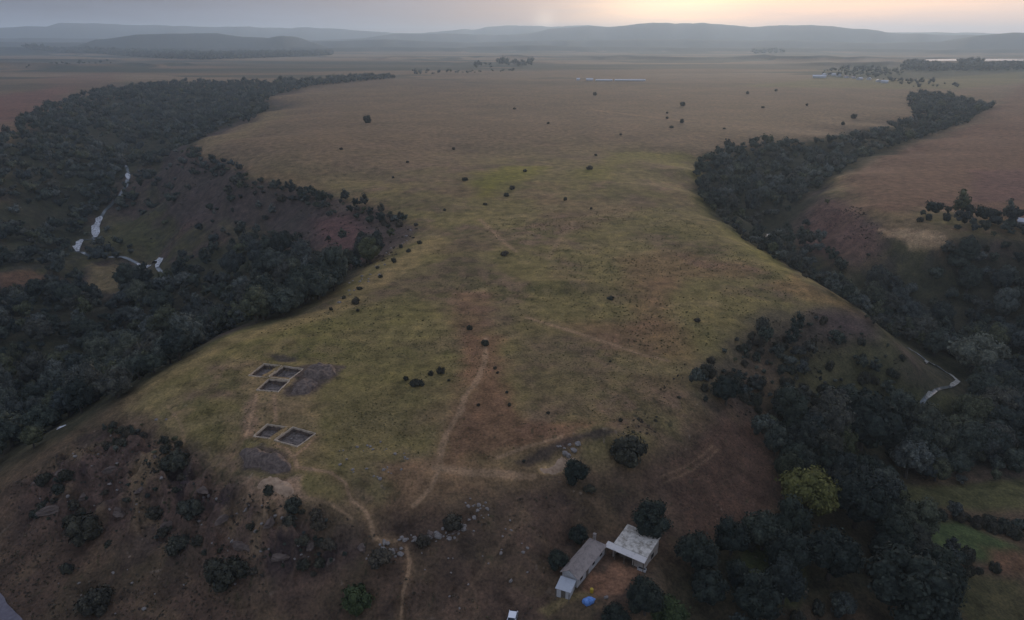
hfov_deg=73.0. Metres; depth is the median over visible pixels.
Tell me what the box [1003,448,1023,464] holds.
tree
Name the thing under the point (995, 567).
shrub
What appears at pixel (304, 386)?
spoil heap
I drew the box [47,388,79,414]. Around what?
tree
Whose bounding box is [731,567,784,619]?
tree
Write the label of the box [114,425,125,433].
shrub
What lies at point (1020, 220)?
hut
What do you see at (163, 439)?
shrub
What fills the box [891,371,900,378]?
shrub
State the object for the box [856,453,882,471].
tree
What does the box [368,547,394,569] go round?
shrub
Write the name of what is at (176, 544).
shrub
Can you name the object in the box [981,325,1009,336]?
tree
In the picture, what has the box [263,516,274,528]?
rock outcrop
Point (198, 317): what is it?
tree
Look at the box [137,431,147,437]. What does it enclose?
shrub
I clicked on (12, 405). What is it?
tree
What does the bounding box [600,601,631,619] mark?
tree
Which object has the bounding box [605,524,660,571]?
barn
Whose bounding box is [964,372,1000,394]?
tree
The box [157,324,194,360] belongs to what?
tree
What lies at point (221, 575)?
shrub
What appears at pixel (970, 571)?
shrub
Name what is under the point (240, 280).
tree
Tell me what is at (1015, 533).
shrub
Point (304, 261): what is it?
tree
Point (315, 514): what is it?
shrub
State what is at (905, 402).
tree
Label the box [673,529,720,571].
tree
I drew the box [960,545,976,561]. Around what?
shrub
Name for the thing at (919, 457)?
tree
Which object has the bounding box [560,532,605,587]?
farmhouse
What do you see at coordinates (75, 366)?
tree
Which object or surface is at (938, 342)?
tree
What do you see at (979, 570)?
shrub
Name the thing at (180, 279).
tree
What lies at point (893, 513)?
tree
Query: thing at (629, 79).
long shed
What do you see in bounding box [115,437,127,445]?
shrub
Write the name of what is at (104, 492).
shrub
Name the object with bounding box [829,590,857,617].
tree
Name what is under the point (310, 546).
rock outcrop
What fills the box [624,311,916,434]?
scrub
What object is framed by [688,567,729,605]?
tree
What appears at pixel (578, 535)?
tree
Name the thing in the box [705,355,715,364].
shrub
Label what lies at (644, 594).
tree
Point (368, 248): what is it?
tree
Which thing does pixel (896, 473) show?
tree
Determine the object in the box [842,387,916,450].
tree
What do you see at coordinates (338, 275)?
tree
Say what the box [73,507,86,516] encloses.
shrub
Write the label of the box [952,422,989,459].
tree
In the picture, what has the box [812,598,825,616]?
shrub
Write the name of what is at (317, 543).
shrub
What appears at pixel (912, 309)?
tree
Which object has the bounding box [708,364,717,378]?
shrub
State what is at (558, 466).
spoil heap
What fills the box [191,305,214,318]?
tree
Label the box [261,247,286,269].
tree
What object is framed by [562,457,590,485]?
tree
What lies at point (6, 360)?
tree
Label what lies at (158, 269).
river
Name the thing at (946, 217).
shrub
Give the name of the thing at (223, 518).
rock outcrop
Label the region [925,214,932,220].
shrub
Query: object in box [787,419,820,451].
tree
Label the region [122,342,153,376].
tree
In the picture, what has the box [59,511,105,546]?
shrub
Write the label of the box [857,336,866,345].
shrub
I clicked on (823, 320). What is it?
shrub
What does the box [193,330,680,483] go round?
grass tussocks
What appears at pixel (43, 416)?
tree
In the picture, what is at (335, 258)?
tree
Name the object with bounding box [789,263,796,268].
shrub
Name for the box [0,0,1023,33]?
sky
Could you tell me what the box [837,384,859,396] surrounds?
tree
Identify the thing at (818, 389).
shrub
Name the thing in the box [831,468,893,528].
tree
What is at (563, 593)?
door
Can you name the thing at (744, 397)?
shrub
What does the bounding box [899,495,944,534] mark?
tree
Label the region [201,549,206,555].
shrub
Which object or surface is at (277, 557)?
rock outcrop
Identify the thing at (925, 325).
tree
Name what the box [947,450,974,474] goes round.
tree
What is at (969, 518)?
shrub
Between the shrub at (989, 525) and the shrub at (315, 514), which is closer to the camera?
the shrub at (315, 514)
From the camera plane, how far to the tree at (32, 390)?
260.37 m
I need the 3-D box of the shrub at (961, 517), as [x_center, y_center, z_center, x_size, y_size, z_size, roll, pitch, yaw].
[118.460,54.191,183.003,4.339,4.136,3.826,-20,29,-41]
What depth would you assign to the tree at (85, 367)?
207.23 m
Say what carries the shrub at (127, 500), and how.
on the ground
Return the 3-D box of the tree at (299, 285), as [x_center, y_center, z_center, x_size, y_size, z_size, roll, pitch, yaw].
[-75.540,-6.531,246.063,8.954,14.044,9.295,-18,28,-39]
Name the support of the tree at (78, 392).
on the ground
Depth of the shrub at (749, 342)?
215.48 m
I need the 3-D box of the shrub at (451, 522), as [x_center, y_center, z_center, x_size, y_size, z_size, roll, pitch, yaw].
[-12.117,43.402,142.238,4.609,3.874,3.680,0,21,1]
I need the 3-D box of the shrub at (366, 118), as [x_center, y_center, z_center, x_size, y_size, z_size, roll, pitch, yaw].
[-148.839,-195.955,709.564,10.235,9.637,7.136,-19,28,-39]
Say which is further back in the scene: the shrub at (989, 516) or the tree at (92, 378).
the tree at (92, 378)
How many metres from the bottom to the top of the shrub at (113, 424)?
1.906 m
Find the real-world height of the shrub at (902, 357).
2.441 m
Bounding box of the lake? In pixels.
[926,59,1023,60]
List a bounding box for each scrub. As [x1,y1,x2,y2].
[0,437,597,619]
[132,166,417,267]
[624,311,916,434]
[795,205,907,280]
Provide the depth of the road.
142.96 m
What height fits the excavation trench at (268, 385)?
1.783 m
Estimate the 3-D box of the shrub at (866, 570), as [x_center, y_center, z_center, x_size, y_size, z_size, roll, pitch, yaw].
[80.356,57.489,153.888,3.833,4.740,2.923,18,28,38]
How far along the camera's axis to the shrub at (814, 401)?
206.26 m
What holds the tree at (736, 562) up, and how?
on the ground
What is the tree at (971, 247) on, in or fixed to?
on the ground
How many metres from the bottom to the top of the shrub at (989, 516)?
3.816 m
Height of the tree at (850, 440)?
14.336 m
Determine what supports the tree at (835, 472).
on the ground
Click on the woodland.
(950, 107)
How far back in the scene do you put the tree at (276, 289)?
241.62 m
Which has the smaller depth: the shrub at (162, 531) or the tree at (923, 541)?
the shrub at (162, 531)
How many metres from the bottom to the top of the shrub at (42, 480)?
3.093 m
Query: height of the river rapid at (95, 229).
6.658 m
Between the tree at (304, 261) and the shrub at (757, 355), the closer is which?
the shrub at (757, 355)
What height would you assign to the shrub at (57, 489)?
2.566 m
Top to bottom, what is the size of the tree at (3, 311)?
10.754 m
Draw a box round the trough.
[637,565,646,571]
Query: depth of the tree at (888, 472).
175.43 m
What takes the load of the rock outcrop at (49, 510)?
on the ground
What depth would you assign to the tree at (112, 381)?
189.26 m
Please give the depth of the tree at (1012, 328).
293.30 m
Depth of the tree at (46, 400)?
219.34 m
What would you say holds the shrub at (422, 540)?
on the ground
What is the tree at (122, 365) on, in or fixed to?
on the ground
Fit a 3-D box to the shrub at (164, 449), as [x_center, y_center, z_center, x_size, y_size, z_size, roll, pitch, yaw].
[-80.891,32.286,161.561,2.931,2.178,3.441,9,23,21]
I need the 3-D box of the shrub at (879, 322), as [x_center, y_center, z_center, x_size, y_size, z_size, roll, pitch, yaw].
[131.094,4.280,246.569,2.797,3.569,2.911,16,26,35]
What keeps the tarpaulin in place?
on the ground
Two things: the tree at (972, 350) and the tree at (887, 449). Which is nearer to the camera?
the tree at (887, 449)
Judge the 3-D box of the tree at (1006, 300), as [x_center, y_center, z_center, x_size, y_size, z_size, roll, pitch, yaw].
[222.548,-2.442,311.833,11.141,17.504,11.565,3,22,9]
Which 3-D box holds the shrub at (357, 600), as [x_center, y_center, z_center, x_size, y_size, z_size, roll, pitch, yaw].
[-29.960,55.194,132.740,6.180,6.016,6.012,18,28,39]
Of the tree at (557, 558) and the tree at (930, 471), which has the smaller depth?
the tree at (557, 558)
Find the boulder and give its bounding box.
[434,533,441,538]
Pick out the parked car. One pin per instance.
(512, 614)
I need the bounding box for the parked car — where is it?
[507,610,517,619]
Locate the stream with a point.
(934, 391)
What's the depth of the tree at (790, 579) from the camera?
136.23 m
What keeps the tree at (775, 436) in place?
on the ground
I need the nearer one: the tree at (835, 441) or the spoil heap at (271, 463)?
the spoil heap at (271, 463)
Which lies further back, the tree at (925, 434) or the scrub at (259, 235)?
the scrub at (259, 235)
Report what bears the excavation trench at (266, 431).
on the ground
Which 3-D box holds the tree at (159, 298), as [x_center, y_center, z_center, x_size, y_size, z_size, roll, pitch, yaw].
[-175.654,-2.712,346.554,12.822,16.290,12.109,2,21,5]
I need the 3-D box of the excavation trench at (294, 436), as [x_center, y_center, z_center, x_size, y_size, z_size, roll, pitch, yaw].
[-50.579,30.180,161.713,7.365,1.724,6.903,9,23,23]
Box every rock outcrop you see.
[35,505,59,516]
[78,492,85,501]
[101,466,116,473]
[113,506,124,517]
[134,486,142,493]
[160,521,171,532]
[196,485,208,493]
[214,514,228,525]
[233,540,249,551]
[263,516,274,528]
[271,553,289,561]
[306,540,314,550]
[357,543,365,552]
[427,530,434,537]
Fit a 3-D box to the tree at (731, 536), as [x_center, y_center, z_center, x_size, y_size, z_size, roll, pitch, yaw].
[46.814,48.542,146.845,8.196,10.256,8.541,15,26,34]
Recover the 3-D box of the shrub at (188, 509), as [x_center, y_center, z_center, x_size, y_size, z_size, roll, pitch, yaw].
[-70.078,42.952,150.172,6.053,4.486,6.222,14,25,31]
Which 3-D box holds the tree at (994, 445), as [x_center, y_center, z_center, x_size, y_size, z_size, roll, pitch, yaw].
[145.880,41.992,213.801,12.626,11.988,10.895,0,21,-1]
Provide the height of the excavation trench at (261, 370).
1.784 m
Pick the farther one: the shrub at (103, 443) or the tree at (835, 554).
the shrub at (103, 443)
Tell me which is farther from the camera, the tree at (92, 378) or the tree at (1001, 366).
the tree at (1001, 366)
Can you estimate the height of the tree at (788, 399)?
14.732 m
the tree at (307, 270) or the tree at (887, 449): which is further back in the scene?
the tree at (307, 270)
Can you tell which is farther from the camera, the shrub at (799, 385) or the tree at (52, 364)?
the tree at (52, 364)
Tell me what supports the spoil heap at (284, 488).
on the ground
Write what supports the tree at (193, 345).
on the ground
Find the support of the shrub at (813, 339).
on the ground
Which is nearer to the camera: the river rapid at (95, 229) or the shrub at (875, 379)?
the shrub at (875, 379)
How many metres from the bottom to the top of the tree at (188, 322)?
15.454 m
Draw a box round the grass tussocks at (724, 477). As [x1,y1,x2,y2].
[670,421,775,537]
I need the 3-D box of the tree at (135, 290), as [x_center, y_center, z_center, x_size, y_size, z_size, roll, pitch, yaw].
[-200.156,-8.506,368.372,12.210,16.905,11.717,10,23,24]
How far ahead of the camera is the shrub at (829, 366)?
222.46 m
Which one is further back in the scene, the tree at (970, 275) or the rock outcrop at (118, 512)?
the tree at (970, 275)
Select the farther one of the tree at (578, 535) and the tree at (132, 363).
the tree at (132, 363)
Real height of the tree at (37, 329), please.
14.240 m
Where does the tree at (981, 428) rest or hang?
on the ground
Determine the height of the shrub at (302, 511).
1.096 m
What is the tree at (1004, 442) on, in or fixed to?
on the ground
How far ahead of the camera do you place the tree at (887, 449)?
203.00 m
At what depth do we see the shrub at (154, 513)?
154.64 m
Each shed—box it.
[555,576,575,601]
[596,79,612,80]
[615,79,644,80]
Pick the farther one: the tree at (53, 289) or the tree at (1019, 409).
the tree at (53, 289)
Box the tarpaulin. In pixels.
[582,596,595,606]
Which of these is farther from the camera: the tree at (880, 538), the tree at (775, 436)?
the tree at (775, 436)
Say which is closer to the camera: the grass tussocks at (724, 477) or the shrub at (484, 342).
the grass tussocks at (724, 477)
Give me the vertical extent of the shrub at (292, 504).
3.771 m
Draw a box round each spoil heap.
[239,447,291,473]
[257,476,293,496]
[291,378,317,394]
[303,362,335,380]
[540,457,575,474]
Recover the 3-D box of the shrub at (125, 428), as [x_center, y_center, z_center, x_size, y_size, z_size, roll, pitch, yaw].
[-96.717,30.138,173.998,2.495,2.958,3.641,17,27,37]
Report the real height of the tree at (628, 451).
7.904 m
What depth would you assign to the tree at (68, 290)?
363.71 m
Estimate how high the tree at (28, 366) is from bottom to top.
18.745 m
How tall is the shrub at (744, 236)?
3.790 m
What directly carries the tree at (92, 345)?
on the ground
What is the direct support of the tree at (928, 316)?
on the ground
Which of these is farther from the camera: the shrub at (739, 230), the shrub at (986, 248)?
the shrub at (739, 230)
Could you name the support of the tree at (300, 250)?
on the ground
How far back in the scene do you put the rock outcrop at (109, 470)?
164.68 m
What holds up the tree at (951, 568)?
on the ground
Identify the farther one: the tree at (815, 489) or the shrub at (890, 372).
the shrub at (890, 372)
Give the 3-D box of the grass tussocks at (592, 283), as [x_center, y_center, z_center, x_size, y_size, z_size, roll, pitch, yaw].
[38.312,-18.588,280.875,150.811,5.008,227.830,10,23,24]
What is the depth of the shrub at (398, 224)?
342.19 m
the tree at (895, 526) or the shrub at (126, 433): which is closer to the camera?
the tree at (895, 526)
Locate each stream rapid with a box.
[925,391,932,398]
[946,372,959,386]
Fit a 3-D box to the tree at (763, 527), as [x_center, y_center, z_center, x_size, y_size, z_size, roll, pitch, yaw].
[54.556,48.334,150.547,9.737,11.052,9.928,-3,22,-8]
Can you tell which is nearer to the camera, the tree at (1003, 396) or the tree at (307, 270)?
the tree at (1003, 396)
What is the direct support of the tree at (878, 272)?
on the ground
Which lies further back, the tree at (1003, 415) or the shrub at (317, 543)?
the tree at (1003, 415)
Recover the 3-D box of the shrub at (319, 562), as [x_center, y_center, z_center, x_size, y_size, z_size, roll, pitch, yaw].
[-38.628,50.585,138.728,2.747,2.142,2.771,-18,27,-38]
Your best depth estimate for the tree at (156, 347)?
217.77 m
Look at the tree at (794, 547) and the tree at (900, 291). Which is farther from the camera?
the tree at (900, 291)
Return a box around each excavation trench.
[248,363,281,376]
[253,424,287,439]
[256,379,289,391]
[269,366,302,379]
[274,427,315,446]
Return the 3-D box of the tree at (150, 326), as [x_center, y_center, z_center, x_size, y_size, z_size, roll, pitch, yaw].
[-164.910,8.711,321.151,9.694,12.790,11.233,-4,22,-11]
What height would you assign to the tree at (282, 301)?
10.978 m
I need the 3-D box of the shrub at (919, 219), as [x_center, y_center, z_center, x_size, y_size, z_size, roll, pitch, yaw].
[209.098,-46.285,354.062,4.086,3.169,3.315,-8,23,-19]
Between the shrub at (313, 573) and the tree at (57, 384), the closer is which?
the shrub at (313, 573)
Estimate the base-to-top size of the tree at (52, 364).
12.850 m
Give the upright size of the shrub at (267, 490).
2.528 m
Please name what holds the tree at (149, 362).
on the ground
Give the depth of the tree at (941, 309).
310.00 m
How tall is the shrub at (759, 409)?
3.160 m
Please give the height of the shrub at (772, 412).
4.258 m
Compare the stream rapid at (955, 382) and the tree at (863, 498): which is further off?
the stream rapid at (955, 382)
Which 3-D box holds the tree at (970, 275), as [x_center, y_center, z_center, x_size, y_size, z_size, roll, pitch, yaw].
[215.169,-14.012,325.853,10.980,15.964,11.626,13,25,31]
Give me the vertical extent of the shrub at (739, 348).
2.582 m
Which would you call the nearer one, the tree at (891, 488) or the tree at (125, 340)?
the tree at (891, 488)
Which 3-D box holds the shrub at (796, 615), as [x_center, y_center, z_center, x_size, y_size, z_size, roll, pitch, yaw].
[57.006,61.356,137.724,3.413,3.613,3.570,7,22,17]
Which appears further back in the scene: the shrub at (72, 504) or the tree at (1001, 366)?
the tree at (1001, 366)
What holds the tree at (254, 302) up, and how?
on the ground
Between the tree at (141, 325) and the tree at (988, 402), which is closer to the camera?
the tree at (988, 402)
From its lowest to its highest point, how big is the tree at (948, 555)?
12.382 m
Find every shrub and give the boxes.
[28,509,39,518]
[33,471,52,486]
[35,499,48,511]
[50,498,57,503]
[51,483,64,495]
[57,468,73,481]
[58,562,75,574]
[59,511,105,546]
[67,498,80,510]
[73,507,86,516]
[73,583,115,616]
[100,489,108,494]
[101,441,110,446]
[104,539,112,545]
[108,421,117,427]
[111,437,120,444]
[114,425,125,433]
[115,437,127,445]
[120,429,136,438]
[121,424,133,434]
[122,497,130,502]
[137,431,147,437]
[144,504,163,520]
[156,447,189,471]
[156,524,170,537]
[158,443,172,453]
[159,435,170,443]
[164,533,189,555]
[171,486,180,492]
[175,440,182,447]
[175,496,205,520]
[190,534,202,545]
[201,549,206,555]
[202,555,250,592]
[203,557,217,565]
[245,522,254,530]
[263,484,273,495]
[275,194,286,201]
[281,512,296,526]
[284,495,301,513]
[294,534,309,546]
[296,558,311,571]
[298,509,305,513]
[309,508,322,520]
[309,516,327,531]
[310,570,316,576]
[313,556,325,567]
[314,540,319,546]
[319,536,336,551]
[339,582,374,616]
[352,296,359,304]
[362,114,370,122]
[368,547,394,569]
[395,220,402,226]
[408,378,424,386]
[416,533,431,547]
[436,366,444,373]
[442,511,463,530]
[481,339,488,345]
[500,250,508,255]
[582,483,596,493]
[700,362,712,377]
[701,382,709,391]
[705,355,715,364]
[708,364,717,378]
[735,344,743,351]
[736,228,742,234]
[738,391,750,402]
[740,359,748,367]
[741,233,748,239]
[746,340,753,347]
[747,331,755,339]
[752,334,766,346]
[752,350,761,360]
[754,405,762,414]
[757,243,765,250]
[759,376,766,385]
[767,409,780,420]
[772,340,784,346]
[779,376,785,384]
[782,334,787,343]
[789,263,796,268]
[789,608,806,619]
[798,382,809,390]
[810,337,816,342]
[810,396,819,406]
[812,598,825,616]
[816,384,823,393]
[819,314,827,324]
[825,361,833,370]
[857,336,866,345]
[857,370,870,385]
[864,561,875,575]
[870,375,879,384]
[876,319,883,326]
[886,368,896,377]
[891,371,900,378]
[899,354,906,361]
[916,217,923,221]
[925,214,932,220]
[939,509,948,521]
[943,213,951,220]
[952,510,968,522]
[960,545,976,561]
[964,564,976,577]
[966,514,972,521]
[970,515,984,529]
[975,567,983,574]
[981,517,1000,532]
[982,513,996,521]
[983,244,990,251]
[988,560,1002,573]
[996,515,1012,533]
[1005,526,1023,540]
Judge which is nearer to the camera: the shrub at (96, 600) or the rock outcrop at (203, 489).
the shrub at (96, 600)
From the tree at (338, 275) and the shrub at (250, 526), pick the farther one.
the tree at (338, 275)
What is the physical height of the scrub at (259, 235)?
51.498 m
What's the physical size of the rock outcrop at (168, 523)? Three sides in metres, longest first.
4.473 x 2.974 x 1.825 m
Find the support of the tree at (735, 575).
on the ground
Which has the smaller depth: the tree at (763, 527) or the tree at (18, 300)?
the tree at (763, 527)
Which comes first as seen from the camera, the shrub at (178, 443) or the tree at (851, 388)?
the shrub at (178, 443)
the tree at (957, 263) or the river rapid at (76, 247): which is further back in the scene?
the river rapid at (76, 247)
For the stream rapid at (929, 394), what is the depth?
227.98 m
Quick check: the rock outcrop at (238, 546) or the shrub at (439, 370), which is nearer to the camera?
the rock outcrop at (238, 546)
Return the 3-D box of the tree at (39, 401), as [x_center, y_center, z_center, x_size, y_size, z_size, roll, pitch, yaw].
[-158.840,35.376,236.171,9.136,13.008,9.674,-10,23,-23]
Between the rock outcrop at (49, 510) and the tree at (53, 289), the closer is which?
the rock outcrop at (49, 510)
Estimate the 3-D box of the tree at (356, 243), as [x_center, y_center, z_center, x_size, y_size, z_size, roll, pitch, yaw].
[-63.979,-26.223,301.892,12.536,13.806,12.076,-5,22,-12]
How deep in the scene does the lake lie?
2733.73 m
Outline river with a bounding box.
[74,165,162,271]
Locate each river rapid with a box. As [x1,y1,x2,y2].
[73,239,83,250]
[91,216,102,236]
[137,257,162,267]
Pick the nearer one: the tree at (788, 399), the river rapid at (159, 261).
the tree at (788, 399)
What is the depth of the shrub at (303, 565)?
138.25 m
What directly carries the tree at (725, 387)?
on the ground
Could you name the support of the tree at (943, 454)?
on the ground
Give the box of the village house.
[813,75,826,77]
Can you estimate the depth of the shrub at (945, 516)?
180.17 m
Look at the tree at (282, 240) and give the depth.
345.13 m
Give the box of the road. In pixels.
[0,593,22,619]
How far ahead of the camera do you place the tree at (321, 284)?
247.89 m
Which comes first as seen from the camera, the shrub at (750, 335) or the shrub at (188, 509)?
the shrub at (188, 509)
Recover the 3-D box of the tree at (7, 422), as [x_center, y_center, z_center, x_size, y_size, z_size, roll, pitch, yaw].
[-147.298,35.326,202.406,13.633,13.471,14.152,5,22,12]
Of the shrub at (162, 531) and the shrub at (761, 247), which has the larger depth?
the shrub at (761, 247)
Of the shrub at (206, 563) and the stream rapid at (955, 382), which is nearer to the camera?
the shrub at (206, 563)
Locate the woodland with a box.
[0,43,1023,568]
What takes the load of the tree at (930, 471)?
on the ground
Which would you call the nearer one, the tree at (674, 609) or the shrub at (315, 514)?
the tree at (674, 609)
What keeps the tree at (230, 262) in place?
on the ground
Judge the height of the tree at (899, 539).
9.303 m
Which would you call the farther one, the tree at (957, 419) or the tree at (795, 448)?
the tree at (957, 419)
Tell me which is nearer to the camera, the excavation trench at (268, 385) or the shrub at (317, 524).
the shrub at (317, 524)
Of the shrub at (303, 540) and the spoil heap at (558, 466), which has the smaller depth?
the shrub at (303, 540)
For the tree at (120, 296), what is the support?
on the ground
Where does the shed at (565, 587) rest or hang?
on the ground
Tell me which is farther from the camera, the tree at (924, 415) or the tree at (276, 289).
the tree at (276, 289)
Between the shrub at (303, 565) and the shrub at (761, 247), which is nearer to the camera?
the shrub at (303, 565)
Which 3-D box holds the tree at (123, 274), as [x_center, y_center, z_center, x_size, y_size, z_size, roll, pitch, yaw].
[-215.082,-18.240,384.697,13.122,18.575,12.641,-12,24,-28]
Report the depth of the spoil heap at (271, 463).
152.51 m
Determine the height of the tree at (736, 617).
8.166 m
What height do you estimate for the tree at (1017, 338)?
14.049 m
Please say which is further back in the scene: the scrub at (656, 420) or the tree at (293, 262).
the tree at (293, 262)
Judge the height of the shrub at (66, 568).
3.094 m
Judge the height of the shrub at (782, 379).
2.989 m
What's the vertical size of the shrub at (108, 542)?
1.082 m
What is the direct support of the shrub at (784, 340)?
on the ground
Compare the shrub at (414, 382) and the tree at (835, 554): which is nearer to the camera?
the tree at (835, 554)
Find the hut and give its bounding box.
[1017,217,1023,226]
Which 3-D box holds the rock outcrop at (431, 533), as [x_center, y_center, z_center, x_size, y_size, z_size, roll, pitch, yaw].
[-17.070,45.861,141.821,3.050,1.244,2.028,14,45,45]
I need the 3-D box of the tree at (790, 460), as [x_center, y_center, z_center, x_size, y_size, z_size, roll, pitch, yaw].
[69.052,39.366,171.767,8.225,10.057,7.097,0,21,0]
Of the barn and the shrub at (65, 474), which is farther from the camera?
the shrub at (65, 474)
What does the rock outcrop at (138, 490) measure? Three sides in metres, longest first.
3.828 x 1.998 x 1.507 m
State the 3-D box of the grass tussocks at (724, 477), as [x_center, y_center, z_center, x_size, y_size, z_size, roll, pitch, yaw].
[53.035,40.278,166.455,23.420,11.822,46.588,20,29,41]
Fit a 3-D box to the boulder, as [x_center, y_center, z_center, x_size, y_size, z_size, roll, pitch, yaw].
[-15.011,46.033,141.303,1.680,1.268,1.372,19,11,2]
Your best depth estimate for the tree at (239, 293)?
306.63 m
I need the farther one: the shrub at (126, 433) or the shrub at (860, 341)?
the shrub at (860, 341)
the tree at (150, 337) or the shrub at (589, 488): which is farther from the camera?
the tree at (150, 337)
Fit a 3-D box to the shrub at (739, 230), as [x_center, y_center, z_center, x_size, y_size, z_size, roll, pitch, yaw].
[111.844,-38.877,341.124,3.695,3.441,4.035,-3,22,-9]
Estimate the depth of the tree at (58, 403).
202.65 m
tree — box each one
[0,306,7,315]
[0,351,18,375]
[0,408,25,447]
[1,397,26,414]
[7,294,36,307]
[15,348,48,382]
[17,381,46,402]
[18,404,62,432]
[19,425,44,448]
[21,317,53,340]
[32,397,59,420]
[37,357,65,373]
[37,368,65,389]
[41,386,62,419]
[44,373,74,412]
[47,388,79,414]
[48,386,76,417]
[49,279,70,305]
[55,283,82,304]
[60,358,101,406]
[60,375,95,412]
[65,365,79,373]
[81,368,103,400]
[82,335,109,356]
[95,365,133,397]
[108,357,147,382]
[110,331,141,357]
[112,261,135,283]
[112,287,134,305]
[114,329,137,345]
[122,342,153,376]
[124,278,147,301]
[124,353,144,379]
[138,315,164,332]
[138,352,162,372]
[139,329,162,344]
[145,315,165,331]
[149,289,174,307]
[149,336,181,363]
[152,303,179,328]
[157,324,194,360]
[164,311,208,351]
[171,271,192,287]
[179,295,203,315]
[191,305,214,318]
[191,330,209,349]
[193,312,219,336]
[209,306,227,334]
[218,249,246,276]
[230,275,250,291]
[233,281,248,304]
[237,284,272,322]
[243,274,279,316]
[257,289,272,319]
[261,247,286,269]
[267,285,288,309]
[267,288,301,315]
[268,229,293,251]
[282,256,302,272]
[286,262,321,303]
[287,240,313,261]
[287,274,309,307]
[299,256,307,267]
[306,270,336,299]
[317,242,349,286]
[318,244,332,255]
[321,267,344,290]
[341,247,354,269]
[351,233,368,262]
[355,236,380,263]
[547,548,570,571]
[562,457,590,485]
[567,523,588,544]
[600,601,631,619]
[609,430,648,467]
[625,573,667,615]
[630,497,673,538]
[650,593,690,619]
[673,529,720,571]
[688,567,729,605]
[710,373,743,404]
[713,514,752,554]
[725,558,749,573]
[727,562,749,586]
[728,612,758,619]
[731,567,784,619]
[736,507,786,550]
[763,423,788,456]
[763,529,813,570]
[765,553,808,604]
[772,383,810,417]
[772,450,808,474]
[774,464,841,515]
[775,492,814,537]
[779,442,814,462]
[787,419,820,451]
[805,524,863,580]
[807,386,855,435]
[814,428,845,455]
[820,463,847,480]
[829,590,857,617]
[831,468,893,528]
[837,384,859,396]
[839,423,859,453]
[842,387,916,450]
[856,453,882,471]
[864,263,890,289]
[865,470,902,501]
[866,538,965,619]
[867,530,894,554]
[871,466,900,490]
[873,513,917,544]
[880,508,910,523]
[883,389,918,420]
[884,464,899,477]
[885,446,894,456]
[888,435,937,478]
[890,285,912,302]
[893,472,906,491]
[893,534,916,554]
[896,299,926,318]
[897,484,911,499]
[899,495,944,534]
[904,425,942,471]
[906,400,946,431]
[911,316,937,334]
[913,531,935,556]
[918,459,940,478]
[920,312,939,328]
[925,330,950,356]
[929,413,958,448]
[929,457,954,480]
[930,300,956,326]
[930,546,964,567]
[935,450,948,461]
[936,559,970,610]
[945,252,973,271]
[946,413,981,426]
[947,330,1013,372]
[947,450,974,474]
[951,392,988,423]
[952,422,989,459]
[953,236,983,269]
[954,263,983,292]
[962,418,991,443]
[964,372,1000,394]
[979,395,1000,418]
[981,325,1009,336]
[981,386,1023,411]
[982,321,1010,348]
[983,404,1022,431]
[983,425,1007,454]
[984,420,1020,446]
[986,426,1012,455]
[993,285,1021,316]
[993,359,1016,377]
[997,388,1023,424]
[998,322,1016,346]
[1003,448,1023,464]
[1010,327,1023,354]
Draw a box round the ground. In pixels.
[0,23,1023,619]
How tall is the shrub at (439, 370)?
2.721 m
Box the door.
[561,590,565,597]
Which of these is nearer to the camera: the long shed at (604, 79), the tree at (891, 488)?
the tree at (891, 488)
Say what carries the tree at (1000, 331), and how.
on the ground
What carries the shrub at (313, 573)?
on the ground
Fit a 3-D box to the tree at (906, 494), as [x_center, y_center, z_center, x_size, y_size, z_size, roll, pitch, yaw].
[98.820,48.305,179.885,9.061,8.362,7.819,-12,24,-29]
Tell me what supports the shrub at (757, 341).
on the ground
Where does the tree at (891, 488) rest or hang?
on the ground
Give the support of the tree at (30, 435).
on the ground
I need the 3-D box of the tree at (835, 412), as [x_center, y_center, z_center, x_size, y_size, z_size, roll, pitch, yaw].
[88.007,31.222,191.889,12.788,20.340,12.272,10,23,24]
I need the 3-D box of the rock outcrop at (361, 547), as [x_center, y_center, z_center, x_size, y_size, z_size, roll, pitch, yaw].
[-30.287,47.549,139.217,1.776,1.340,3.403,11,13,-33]
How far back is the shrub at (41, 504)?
161.07 m
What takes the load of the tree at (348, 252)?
on the ground
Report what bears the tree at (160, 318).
on the ground
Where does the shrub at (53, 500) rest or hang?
on the ground
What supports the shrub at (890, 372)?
on the ground
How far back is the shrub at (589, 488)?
153.31 m
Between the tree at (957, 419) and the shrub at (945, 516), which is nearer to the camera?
the shrub at (945, 516)
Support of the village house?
on the ground
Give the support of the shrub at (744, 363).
on the ground
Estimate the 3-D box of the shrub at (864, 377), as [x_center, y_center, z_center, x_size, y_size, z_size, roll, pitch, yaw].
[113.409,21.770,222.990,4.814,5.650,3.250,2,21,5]
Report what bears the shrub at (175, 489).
on the ground
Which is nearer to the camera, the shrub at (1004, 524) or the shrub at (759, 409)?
the shrub at (1004, 524)
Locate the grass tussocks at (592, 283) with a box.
[261,206,804,354]
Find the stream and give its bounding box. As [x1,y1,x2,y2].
[909,348,959,403]
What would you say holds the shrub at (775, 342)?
on the ground
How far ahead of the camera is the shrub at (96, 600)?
140.99 m
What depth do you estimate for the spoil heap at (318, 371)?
187.21 m
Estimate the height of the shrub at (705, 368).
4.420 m
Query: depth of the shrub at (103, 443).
172.41 m
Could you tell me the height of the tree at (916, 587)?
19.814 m
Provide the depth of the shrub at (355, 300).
238.22 m
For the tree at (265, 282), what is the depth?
245.45 m
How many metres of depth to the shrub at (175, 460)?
158.38 m
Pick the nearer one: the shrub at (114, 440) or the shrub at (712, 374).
the shrub at (114, 440)

